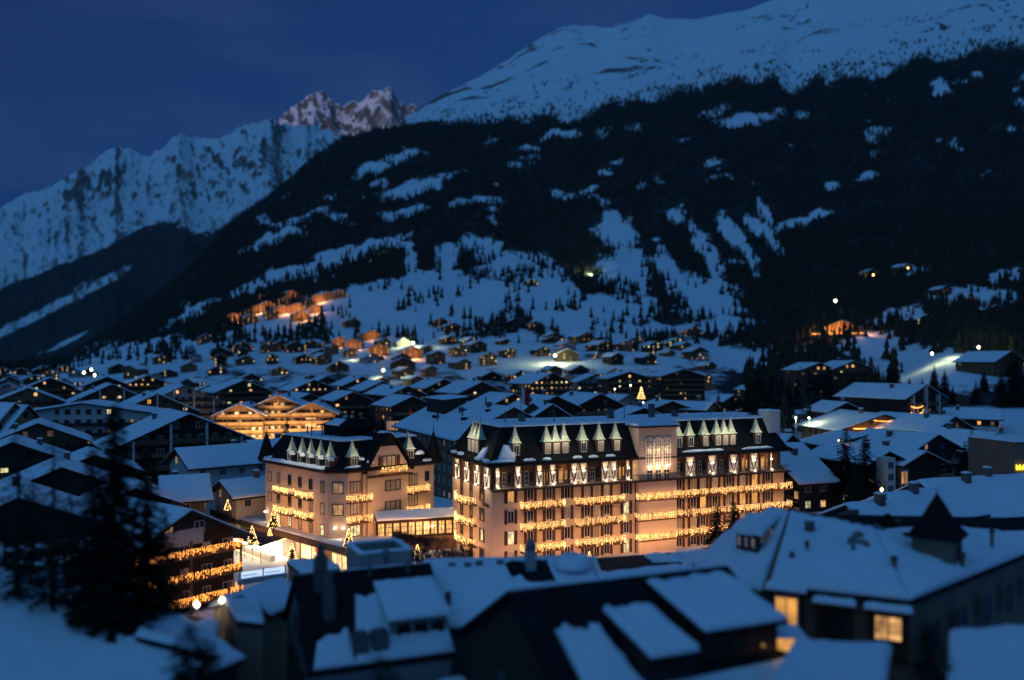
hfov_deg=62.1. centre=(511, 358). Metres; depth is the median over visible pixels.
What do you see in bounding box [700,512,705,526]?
window
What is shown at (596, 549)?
window
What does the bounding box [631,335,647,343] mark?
chalet
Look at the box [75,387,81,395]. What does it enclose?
chalet
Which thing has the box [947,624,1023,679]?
snowy roof
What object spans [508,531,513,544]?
window
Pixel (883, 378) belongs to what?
spruce tree
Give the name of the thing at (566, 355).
chalet
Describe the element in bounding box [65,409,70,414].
window
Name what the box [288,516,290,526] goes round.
window
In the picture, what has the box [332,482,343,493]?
window
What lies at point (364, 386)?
chalet
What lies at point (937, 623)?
window
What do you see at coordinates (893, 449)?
chalet
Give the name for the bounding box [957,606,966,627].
window
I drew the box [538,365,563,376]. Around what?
chalet
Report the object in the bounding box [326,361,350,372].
chalet
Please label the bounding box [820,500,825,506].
window
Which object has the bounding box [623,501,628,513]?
window
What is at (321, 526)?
window
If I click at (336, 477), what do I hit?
hotel
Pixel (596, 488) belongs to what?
window
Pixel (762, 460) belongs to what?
window
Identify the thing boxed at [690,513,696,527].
window
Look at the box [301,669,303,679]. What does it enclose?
window
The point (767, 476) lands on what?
window
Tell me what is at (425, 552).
bare shrub
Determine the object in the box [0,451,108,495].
dim house
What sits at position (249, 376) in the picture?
chalet
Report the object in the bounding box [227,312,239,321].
chalet
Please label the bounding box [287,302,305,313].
chalet
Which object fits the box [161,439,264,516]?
white house
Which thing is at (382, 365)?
chapel tower
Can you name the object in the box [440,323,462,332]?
chalet
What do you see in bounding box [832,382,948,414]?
tall chalet
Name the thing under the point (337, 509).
window
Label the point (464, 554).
bare shrub
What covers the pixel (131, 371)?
chalet
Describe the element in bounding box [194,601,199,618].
street lamp
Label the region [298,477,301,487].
window
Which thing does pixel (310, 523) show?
window
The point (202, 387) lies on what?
chalet
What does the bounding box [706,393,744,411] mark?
chalet
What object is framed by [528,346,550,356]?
chalet
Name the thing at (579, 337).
chalet
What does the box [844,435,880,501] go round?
spruce tree
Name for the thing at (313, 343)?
chalet
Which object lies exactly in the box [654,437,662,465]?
arched window
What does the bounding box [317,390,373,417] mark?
chalet
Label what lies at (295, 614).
window
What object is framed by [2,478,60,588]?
spruce tree
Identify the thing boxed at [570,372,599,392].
chalet
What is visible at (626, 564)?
roof
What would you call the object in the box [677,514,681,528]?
window
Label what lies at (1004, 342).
spruce tree
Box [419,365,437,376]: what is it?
chalet
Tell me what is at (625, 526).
window
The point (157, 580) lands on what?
spruce tree
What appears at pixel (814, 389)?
spruce tree
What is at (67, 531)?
window
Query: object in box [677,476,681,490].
window
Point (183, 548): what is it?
window
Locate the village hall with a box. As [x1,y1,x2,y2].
[391,394,535,499]
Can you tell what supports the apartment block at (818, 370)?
on the mountain slope
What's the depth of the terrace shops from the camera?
130.78 m
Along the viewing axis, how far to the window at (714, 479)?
137.12 m
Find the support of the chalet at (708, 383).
on the mountain slope
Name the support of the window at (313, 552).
in the terrace shops
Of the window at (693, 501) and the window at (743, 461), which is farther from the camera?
the window at (743, 461)
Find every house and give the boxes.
[0,418,93,451]
[0,434,66,479]
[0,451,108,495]
[0,474,89,556]
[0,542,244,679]
[63,446,143,476]
[79,476,183,505]
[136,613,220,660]
[157,470,213,513]
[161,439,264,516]
[207,577,290,679]
[210,469,264,541]
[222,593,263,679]
[282,544,465,679]
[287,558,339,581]
[422,539,597,675]
[452,564,788,679]
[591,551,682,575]
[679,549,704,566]
[692,506,788,602]
[764,489,1023,679]
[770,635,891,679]
[796,408,896,438]
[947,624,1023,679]
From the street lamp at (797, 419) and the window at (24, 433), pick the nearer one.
the window at (24, 433)
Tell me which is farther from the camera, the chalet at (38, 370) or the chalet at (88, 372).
the chalet at (38, 370)
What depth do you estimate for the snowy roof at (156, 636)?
48.21 m
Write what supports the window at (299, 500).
in the hotel at (336, 477)
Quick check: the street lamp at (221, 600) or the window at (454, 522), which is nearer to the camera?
the street lamp at (221, 600)
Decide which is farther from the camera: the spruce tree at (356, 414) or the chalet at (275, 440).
the spruce tree at (356, 414)
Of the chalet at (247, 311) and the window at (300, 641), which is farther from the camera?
the chalet at (247, 311)
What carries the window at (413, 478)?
in the hotel at (336, 477)
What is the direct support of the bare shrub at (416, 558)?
on the mountain slope
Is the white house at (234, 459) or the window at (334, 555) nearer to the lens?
the window at (334, 555)
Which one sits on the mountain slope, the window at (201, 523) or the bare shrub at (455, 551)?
the bare shrub at (455, 551)
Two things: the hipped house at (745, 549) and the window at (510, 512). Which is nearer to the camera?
the hipped house at (745, 549)
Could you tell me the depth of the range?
6345.60 m
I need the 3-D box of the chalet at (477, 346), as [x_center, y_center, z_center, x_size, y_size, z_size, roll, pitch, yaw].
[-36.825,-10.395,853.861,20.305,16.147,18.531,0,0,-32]
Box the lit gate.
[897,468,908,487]
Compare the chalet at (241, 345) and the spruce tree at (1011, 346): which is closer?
the spruce tree at (1011, 346)
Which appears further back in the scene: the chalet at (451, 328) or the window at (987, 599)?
the chalet at (451, 328)
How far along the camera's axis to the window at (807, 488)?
148.48 m
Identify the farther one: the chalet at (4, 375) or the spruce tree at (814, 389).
the chalet at (4, 375)
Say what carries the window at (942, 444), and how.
in the chalet at (941, 446)
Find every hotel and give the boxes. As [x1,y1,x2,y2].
[34,397,166,448]
[210,392,341,438]
[258,417,442,537]
[445,404,792,556]
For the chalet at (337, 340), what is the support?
on the mountain slope
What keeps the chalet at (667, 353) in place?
on the mountain slope
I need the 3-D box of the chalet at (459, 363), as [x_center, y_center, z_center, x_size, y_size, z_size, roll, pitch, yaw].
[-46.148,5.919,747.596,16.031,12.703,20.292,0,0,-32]
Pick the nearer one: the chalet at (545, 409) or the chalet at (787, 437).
the chalet at (787, 437)
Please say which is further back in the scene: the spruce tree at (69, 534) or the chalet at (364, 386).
the chalet at (364, 386)
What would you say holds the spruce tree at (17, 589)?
on the mountain slope
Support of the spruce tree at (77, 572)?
on the mountain slope
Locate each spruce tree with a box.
[0,428,48,603]
[0,494,24,571]
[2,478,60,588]
[23,421,82,612]
[35,527,66,570]
[45,485,85,587]
[55,445,105,626]
[66,399,156,643]
[127,444,181,621]
[153,508,190,613]
[161,622,229,679]
[192,637,233,679]
[281,416,288,436]
[353,401,361,418]
[360,652,401,679]
[380,416,385,430]
[701,505,726,549]
[716,388,722,411]
[720,502,740,533]
[730,396,736,411]
[744,362,770,414]
[766,374,779,405]
[778,389,785,428]
[780,385,795,416]
[780,395,786,432]
[784,406,794,429]
[792,369,808,408]
[798,371,807,411]
[804,395,812,420]
[810,374,817,404]
[814,380,822,401]
[825,383,833,400]
[827,429,861,506]
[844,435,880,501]
[844,459,863,501]
[848,369,856,383]
[874,365,881,382]
[879,372,885,382]
[884,367,890,382]
[885,362,893,378]
[888,366,896,382]
[892,361,901,383]
[906,623,952,679]
[929,365,941,392]
[940,368,950,393]
[948,384,957,403]
[954,442,967,476]
[970,381,982,403]
[978,369,989,392]
[991,369,1011,406]
[992,337,998,350]
[999,328,1008,350]
[1005,356,1012,375]
[1006,373,1015,397]
[1007,336,1017,354]
[1007,351,1023,382]
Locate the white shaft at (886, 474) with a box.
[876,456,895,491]
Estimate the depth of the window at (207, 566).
107.44 m
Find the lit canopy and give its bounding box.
[777,624,805,651]
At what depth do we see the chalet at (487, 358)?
757.13 m
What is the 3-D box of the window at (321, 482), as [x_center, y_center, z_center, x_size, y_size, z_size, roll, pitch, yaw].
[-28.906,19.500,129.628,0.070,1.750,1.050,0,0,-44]
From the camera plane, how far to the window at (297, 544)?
132.03 m
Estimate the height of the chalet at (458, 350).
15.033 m
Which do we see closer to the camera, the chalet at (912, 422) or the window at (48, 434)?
the window at (48, 434)
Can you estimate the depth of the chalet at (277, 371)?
719.22 m
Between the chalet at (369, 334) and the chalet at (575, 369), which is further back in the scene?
the chalet at (369, 334)
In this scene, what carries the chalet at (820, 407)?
on the mountain slope
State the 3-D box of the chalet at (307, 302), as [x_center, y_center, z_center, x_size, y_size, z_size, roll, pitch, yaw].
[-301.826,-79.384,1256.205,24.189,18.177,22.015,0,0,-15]
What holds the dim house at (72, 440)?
on the mountain slope
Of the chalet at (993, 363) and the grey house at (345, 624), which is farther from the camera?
the chalet at (993, 363)
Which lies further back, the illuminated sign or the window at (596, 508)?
the window at (596, 508)
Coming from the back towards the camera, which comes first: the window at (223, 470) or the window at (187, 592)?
the window at (223, 470)
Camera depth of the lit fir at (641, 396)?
299.56 m
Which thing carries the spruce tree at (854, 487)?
on the mountain slope
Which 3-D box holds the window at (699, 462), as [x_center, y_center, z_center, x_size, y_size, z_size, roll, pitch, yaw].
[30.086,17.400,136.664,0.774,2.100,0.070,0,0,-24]
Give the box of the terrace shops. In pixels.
[214,515,408,568]
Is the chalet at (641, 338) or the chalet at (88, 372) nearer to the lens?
the chalet at (88, 372)
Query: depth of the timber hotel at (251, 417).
317.67 m
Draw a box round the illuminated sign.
[238,565,286,590]
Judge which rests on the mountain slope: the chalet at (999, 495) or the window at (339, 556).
the chalet at (999, 495)
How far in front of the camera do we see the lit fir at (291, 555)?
112.77 m
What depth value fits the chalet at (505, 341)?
918.99 m
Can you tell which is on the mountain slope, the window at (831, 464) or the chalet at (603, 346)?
the chalet at (603, 346)
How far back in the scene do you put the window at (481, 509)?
124.39 m
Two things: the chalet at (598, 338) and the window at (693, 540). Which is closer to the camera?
the window at (693, 540)
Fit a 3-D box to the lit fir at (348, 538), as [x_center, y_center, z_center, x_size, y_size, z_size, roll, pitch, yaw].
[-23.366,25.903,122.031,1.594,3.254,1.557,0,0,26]
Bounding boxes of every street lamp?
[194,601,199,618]
[219,597,223,639]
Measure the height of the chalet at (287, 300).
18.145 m
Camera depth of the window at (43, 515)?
102.32 m
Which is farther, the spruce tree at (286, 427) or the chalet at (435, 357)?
the chalet at (435, 357)
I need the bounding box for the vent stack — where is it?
[380,548,390,564]
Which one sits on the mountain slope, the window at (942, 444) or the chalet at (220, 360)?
the chalet at (220, 360)
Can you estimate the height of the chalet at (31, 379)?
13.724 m
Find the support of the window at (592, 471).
in the grand hotel at (611, 483)
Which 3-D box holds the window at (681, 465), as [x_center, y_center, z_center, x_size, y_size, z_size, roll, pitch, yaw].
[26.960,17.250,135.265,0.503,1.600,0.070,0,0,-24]
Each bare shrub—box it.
[414,553,420,562]
[415,547,424,562]
[423,548,428,559]
[431,542,443,557]
[442,536,448,548]
[451,548,458,557]
[461,548,468,557]
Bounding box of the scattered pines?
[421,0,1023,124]
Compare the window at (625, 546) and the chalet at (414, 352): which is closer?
the window at (625, 546)
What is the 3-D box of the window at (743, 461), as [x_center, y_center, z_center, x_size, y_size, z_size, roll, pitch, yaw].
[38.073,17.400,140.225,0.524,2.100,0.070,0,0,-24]
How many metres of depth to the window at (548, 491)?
124.65 m
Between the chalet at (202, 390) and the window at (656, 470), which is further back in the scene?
the chalet at (202, 390)
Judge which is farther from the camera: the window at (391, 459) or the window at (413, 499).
the window at (413, 499)
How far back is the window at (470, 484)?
128.06 m
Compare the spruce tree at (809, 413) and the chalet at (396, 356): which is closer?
the spruce tree at (809, 413)
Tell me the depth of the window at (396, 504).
133.62 m
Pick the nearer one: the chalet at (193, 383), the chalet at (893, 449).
the chalet at (893, 449)
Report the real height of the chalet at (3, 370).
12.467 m
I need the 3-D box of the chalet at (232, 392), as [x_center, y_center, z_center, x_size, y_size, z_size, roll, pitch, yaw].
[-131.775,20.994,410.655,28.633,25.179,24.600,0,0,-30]
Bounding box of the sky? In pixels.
[0,0,770,207]
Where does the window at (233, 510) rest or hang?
in the cream house at (244, 496)
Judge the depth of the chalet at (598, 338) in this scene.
916.19 m
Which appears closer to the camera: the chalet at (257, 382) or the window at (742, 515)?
the window at (742, 515)
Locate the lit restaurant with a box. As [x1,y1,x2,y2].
[811,320,863,338]
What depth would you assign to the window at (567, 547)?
125.89 m
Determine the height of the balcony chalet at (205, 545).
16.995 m
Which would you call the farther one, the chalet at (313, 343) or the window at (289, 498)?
the chalet at (313, 343)
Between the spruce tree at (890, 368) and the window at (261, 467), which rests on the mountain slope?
the spruce tree at (890, 368)
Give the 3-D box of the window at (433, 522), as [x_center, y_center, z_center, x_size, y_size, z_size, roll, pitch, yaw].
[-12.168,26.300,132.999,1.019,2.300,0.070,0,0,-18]
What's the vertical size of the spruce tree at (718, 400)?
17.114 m
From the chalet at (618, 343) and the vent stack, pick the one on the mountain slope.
the chalet at (618, 343)
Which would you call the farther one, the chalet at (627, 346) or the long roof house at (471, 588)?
the chalet at (627, 346)
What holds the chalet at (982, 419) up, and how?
on the mountain slope
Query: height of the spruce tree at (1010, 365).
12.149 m
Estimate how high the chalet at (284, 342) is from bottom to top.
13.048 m
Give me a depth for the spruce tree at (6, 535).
57.95 m
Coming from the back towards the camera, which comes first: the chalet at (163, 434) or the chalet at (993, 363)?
the chalet at (993, 363)
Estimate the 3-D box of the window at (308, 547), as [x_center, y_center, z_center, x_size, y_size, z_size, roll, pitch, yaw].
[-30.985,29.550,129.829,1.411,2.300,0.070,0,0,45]
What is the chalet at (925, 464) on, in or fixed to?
on the mountain slope
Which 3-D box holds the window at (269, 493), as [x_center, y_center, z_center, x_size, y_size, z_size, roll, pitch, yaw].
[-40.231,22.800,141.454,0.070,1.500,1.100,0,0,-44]
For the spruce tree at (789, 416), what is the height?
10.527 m
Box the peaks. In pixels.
[278,86,417,135]
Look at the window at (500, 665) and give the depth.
46.98 m
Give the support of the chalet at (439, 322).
on the mountain slope
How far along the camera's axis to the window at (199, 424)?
187.56 m
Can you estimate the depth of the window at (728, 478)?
138.26 m
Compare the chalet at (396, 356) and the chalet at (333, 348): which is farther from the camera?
the chalet at (333, 348)
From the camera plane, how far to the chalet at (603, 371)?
681.05 m
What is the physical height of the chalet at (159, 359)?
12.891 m
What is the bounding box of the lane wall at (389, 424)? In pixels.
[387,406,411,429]
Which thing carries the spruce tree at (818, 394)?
on the mountain slope
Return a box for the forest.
[0,20,1023,399]
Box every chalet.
[0,367,12,374]
[0,373,19,379]
[0,379,19,385]
[0,382,19,395]
[0,386,66,408]
[0,402,19,430]
[0,404,40,432]
[4,376,21,386]
[14,367,29,374]
[21,375,46,385]
[23,375,77,399]
[31,366,50,374]
[40,370,60,378]
[56,365,73,372]
[61,378,84,386]
[64,382,137,403]
[68,369,85,377]
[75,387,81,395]
[76,498,253,614]
[80,374,128,391]
[83,369,99,375]
[91,408,254,484]
[106,363,125,374]
[121,365,149,378]
[122,391,202,415]
[124,373,169,393]
[148,372,164,379]
[151,384,226,421]
[152,355,166,364]
[156,369,177,378]
[179,362,198,372]
[179,378,207,388]
[189,353,201,362]
[194,384,210,392]
[197,334,217,344]
[200,384,215,393]
[203,377,274,409]
[206,365,228,375]
[209,347,232,359]
[214,354,227,366]
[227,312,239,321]
[232,342,254,353]
[234,355,255,365]
[236,347,249,356]
[237,373,263,382]
[239,308,254,314]
[242,314,259,325]
[243,433,280,446]
[250,380,264,386]
[252,304,264,313]
[259,301,274,306]
[259,341,281,353]
[264,309,279,320]
[264,354,278,364]
[267,366,289,375]
[271,305,287,314]
[275,340,288,347]
[275,381,291,393]
[276,377,338,396]
[277,297,290,304]
[282,290,295,297]
[283,341,306,352]
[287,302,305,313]
[287,389,319,401]
[289,310,310,321]
[291,354,310,363]
[298,374,316,378]
[299,299,315,307]
[305,339,324,348]
[308,303,323,313]
[309,349,332,355]
[310,352,333,364]
[311,294,324,303]
[312,375,337,384]
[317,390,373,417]
[320,291,332,300]
[322,343,340,354]
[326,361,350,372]
[329,336,346,347]
[329,376,369,390]
[331,289,347,299]
[340,338,362,348]
[340,347,358,357]
[341,318,360,327]
[347,380,391,396]
[358,330,380,340]
[358,353,380,363]
[363,384,427,419]
[366,344,389,355]
[368,257,377,262]
[368,376,391,382]
[371,393,426,431]
[372,338,391,347]
[389,353,412,360]
[389,357,415,371]
[390,367,415,379]
[392,338,410,346]
[397,346,423,358]
[401,375,423,385]
[410,377,452,400]
[419,345,433,354]
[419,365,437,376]
[424,350,446,364]
[432,318,450,326]
[434,377,505,400]
[438,335,456,344]
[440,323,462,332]
[446,358,472,369]
[447,344,468,356]
[458,337,476,344]
[463,340,487,352]
[472,389,520,404]
[476,371,503,380]
[478,352,497,365]
[494,338,510,344]
[496,347,517,357]
[503,370,525,384]
[506,317,525,327]
[506,370,574,395]
[507,390,581,416]
[514,396,539,413]
[523,279,538,286]
[526,321,543,330]
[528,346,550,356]
[530,399,573,417]
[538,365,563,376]
[540,332,563,339]
[540,336,560,343]
[552,347,567,352]
[553,340,577,350]
[553,349,578,361]
[559,391,625,416]
[564,365,590,374]
[566,332,595,343]
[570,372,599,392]
[583,351,603,358]
[584,340,614,352]
[593,336,605,339]
[594,368,618,375]
[595,369,653,401]
[601,352,624,364]
[606,393,638,405]
[606,401,660,414]
[612,339,639,350]
[621,341,633,351]
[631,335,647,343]
[632,353,657,364]
[637,395,690,413]
[639,341,664,353]
[645,367,707,400]
[657,350,675,356]
[664,337,684,348]
[671,341,691,350]
[672,395,721,412]
[679,326,702,336]
[680,347,709,359]
[693,362,717,370]
[696,352,710,362]
[703,374,713,390]
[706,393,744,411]
[724,410,751,414]
[733,385,745,397]
[780,433,801,442]
[780,442,840,514]
[799,429,869,449]
[802,398,858,417]
[811,441,912,507]
[817,491,926,515]
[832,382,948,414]
[835,438,901,452]
[851,428,963,476]
[858,440,950,481]
[859,268,879,277]
[862,481,990,516]
[873,411,976,431]
[891,263,912,272]
[894,466,1023,517]
[904,314,934,328]
[916,422,1000,471]
[927,285,953,296]
[942,405,1003,432]
[952,351,1023,376]
[979,305,1001,315]
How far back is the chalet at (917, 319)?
786.59 m
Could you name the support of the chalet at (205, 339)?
on the mountain slope
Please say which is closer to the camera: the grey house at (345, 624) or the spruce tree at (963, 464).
the grey house at (345, 624)
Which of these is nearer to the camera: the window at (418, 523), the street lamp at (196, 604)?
the street lamp at (196, 604)
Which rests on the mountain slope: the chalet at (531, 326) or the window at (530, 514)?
the chalet at (531, 326)
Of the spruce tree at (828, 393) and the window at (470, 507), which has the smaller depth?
the window at (470, 507)
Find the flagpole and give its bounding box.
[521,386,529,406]
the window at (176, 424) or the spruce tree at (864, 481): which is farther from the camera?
the window at (176, 424)
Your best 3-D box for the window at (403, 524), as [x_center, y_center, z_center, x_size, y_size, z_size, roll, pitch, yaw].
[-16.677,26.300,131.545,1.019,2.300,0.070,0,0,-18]
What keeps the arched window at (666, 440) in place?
in the grand hotel at (611, 483)
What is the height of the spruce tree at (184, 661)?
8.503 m
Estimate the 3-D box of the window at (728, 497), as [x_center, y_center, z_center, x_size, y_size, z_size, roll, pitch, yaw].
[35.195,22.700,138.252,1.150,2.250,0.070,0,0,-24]
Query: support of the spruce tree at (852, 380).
on the mountain slope
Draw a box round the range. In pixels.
[0,118,340,362]
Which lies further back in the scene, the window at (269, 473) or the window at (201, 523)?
the window at (269, 473)
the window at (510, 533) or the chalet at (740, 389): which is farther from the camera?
the chalet at (740, 389)
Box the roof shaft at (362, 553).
[346,537,412,568]
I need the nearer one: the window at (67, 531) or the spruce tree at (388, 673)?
the spruce tree at (388, 673)
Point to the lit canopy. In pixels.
(787, 634)
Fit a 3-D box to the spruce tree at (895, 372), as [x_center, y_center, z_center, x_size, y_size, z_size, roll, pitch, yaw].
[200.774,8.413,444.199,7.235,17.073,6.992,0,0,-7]
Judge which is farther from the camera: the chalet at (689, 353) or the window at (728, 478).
the chalet at (689, 353)
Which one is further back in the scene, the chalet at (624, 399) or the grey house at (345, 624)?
the chalet at (624, 399)
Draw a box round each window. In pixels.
[0,467,8,472]
[22,431,27,436]
[24,451,33,458]
[36,509,49,521]
[47,430,53,436]
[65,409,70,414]
[65,530,78,537]
[75,477,85,486]
[86,409,91,414]
[142,436,149,442]
[157,448,164,454]
[174,422,179,428]
[179,545,189,555]
[179,590,189,601]
[180,567,188,576]
[194,520,204,532]
[196,421,202,427]
[198,434,204,439]
[201,563,211,574]
[202,541,210,551]
[202,585,210,597]
[220,468,225,474]
[223,537,232,547]
[223,580,232,591]
[224,558,231,569]
[232,509,235,517]
[239,466,244,473]
[245,499,250,506]
[258,465,263,471]
[268,471,271,480]
[268,491,271,500]
[277,472,279,483]
[288,475,290,485]
[288,496,290,506]
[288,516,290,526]
[290,644,292,664]
[295,614,296,635]
[296,542,299,558]
[296,656,298,678]
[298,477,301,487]
[298,499,301,508]
[298,519,301,529]
[299,625,301,644]
[301,543,305,558]
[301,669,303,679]
[306,544,310,558]
[309,479,312,490]
[309,501,312,511]
[309,521,312,532]
[311,546,315,557]
[320,481,323,492]
[320,502,323,514]
[320,524,323,535]
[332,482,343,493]
[332,504,343,515]
[332,552,336,562]
[337,553,341,568]
[342,555,346,568]
[350,481,360,493]
[350,503,360,515]
[350,524,360,536]
[378,523,383,535]
[382,455,395,465]
[385,479,400,491]
[385,500,400,510]
[385,522,391,536]
[393,522,399,533]
[401,521,406,533]
[408,521,414,535]
[409,473,417,485]
[409,494,417,506]
[416,521,421,535]
[423,520,429,534]
[425,471,428,480]
[431,520,436,534]
[438,519,444,533]
[446,519,451,533]
[453,519,455,532]
[460,479,462,495]
[460,503,462,514]
[469,483,472,499]
[469,506,472,518]
[469,522,472,539]
[480,487,482,500]
[480,507,482,520]
[480,528,482,541]
[496,656,504,679]
[502,472,505,486]
[508,491,513,502]
[508,510,513,523]
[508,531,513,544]
[508,551,513,556]
[524,471,528,484]
[527,490,533,501]
[527,510,533,521]
[527,529,533,540]
[530,471,532,481]
[546,489,551,499]
[546,509,551,520]
[546,527,551,540]
[546,547,551,555]
[556,411,561,416]
[559,469,562,482]
[564,487,569,498]
[564,506,569,518]
[564,526,569,539]
[564,545,569,553]
[584,486,589,496]
[584,506,589,517]
[584,524,589,537]
[584,543,589,554]
[590,467,594,480]
[594,485,599,498]
[594,505,599,518]
[594,523,599,538]
[594,542,599,556]
[604,485,609,495]
[604,504,609,515]
[604,522,609,535]
[604,541,609,554]
[623,483,628,493]
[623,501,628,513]
[623,520,628,533]
[623,539,628,551]
[645,437,653,466]
[646,469,652,479]
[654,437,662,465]
[655,469,660,481]
[662,437,670,465]
[663,468,669,480]
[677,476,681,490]
[677,495,681,509]
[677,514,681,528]
[677,533,681,546]
[680,462,682,472]
[690,475,696,489]
[690,494,696,508]
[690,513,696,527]
[690,531,696,545]
[697,461,700,473]
[700,478,705,488]
[700,497,705,507]
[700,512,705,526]
[700,530,705,544]
[712,474,717,487]
[712,496,717,506]
[719,459,722,472]
[726,473,731,486]
[726,491,731,505]
[740,472,745,485]
[740,490,745,504]
[740,509,745,517]
[742,458,744,470]
[752,471,756,484]
[752,492,756,503]
[761,457,764,469]
[765,470,770,483]
[765,488,770,501]
[774,594,798,625]
[794,491,798,499]
[805,486,810,491]
[805,501,810,508]
[820,485,825,490]
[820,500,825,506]
[821,607,846,641]
[829,461,833,468]
[873,613,902,643]
[888,462,893,469]
[888,473,893,480]
[888,485,893,491]
[901,471,907,484]
[929,460,934,467]
[930,620,939,651]
[940,442,944,448]
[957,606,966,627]
[983,594,990,624]
[1005,583,1012,611]
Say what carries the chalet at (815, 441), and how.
on the mountain slope
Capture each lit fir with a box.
[225,500,230,514]
[246,526,258,549]
[267,507,279,531]
[267,528,271,540]
[287,543,297,559]
[343,528,351,545]
[637,387,644,400]
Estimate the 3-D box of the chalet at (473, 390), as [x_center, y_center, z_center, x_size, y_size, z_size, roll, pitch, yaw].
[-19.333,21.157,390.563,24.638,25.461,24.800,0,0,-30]
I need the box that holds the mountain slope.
[12,0,1023,618]
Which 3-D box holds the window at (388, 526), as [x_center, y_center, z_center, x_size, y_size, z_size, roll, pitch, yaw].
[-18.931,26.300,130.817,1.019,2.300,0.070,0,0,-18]
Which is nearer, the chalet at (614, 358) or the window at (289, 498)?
the window at (289, 498)
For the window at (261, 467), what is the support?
in the white house at (234, 459)
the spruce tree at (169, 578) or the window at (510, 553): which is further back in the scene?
the window at (510, 553)
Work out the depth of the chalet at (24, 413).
205.47 m
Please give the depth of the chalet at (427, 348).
837.22 m
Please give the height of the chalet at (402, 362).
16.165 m
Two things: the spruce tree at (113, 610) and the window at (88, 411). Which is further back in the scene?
the window at (88, 411)
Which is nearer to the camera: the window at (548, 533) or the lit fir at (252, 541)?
the lit fir at (252, 541)
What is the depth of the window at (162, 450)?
183.21 m
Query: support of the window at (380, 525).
in the glazed passage
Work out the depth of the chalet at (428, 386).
440.40 m
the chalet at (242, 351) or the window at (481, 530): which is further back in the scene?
the chalet at (242, 351)
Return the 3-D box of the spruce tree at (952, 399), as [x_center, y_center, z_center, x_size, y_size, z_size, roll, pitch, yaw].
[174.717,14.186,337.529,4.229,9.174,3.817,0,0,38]
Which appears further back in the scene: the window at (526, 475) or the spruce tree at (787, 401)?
the spruce tree at (787, 401)
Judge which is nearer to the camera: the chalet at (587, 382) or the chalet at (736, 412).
the chalet at (736, 412)
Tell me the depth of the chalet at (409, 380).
625.78 m
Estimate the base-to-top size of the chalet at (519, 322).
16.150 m
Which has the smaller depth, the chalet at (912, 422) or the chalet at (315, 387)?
the chalet at (912, 422)
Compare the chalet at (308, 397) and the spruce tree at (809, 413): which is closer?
the spruce tree at (809, 413)
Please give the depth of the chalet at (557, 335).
923.52 m
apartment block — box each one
[780,362,832,397]
[824,357,875,398]
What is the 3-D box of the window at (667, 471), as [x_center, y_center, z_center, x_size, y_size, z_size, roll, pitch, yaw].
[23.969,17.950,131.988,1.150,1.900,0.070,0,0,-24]
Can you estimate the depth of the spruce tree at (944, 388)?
368.05 m
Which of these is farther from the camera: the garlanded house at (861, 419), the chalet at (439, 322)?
the chalet at (439, 322)
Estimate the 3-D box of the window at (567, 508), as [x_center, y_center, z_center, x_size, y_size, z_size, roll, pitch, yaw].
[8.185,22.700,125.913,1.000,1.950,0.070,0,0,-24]
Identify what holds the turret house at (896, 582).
on the mountain slope
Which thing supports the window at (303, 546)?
in the terrace shops
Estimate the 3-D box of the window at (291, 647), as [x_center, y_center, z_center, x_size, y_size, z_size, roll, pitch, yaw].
[-14.872,19.974,57.508,0.070,1.200,0.800,0,0,-22]
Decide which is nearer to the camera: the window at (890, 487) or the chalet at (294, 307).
the window at (890, 487)
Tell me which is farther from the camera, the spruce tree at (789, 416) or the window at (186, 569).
the spruce tree at (789, 416)
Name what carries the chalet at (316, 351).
on the mountain slope
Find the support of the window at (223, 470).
in the white house at (234, 459)
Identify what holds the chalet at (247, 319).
on the mountain slope
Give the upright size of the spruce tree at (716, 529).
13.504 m
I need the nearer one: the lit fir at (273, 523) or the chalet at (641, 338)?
the lit fir at (273, 523)
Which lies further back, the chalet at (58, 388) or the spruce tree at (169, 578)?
the chalet at (58, 388)
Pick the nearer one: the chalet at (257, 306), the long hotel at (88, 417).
the long hotel at (88, 417)
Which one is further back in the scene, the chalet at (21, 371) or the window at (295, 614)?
the chalet at (21, 371)
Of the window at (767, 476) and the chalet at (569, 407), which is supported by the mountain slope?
the chalet at (569, 407)
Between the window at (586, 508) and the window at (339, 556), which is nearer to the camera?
the window at (339, 556)
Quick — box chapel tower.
[380,355,384,376]
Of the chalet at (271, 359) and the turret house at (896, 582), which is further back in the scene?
the chalet at (271, 359)
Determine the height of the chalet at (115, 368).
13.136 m
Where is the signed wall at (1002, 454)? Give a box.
[967,434,1023,475]
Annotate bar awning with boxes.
[234,528,285,563]
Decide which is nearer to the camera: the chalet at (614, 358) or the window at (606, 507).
the window at (606, 507)
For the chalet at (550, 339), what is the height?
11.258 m
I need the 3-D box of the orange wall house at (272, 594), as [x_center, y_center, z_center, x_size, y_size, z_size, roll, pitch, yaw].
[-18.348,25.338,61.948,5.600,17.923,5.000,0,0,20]
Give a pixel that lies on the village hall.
(450, 416)
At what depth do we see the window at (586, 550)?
127.25 m
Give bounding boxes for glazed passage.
[374,507,456,550]
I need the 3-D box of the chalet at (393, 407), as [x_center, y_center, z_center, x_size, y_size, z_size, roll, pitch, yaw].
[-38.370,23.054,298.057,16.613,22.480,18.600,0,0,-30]
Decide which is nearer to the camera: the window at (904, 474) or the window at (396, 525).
the window at (396, 525)
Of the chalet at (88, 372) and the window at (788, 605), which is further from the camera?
the chalet at (88, 372)

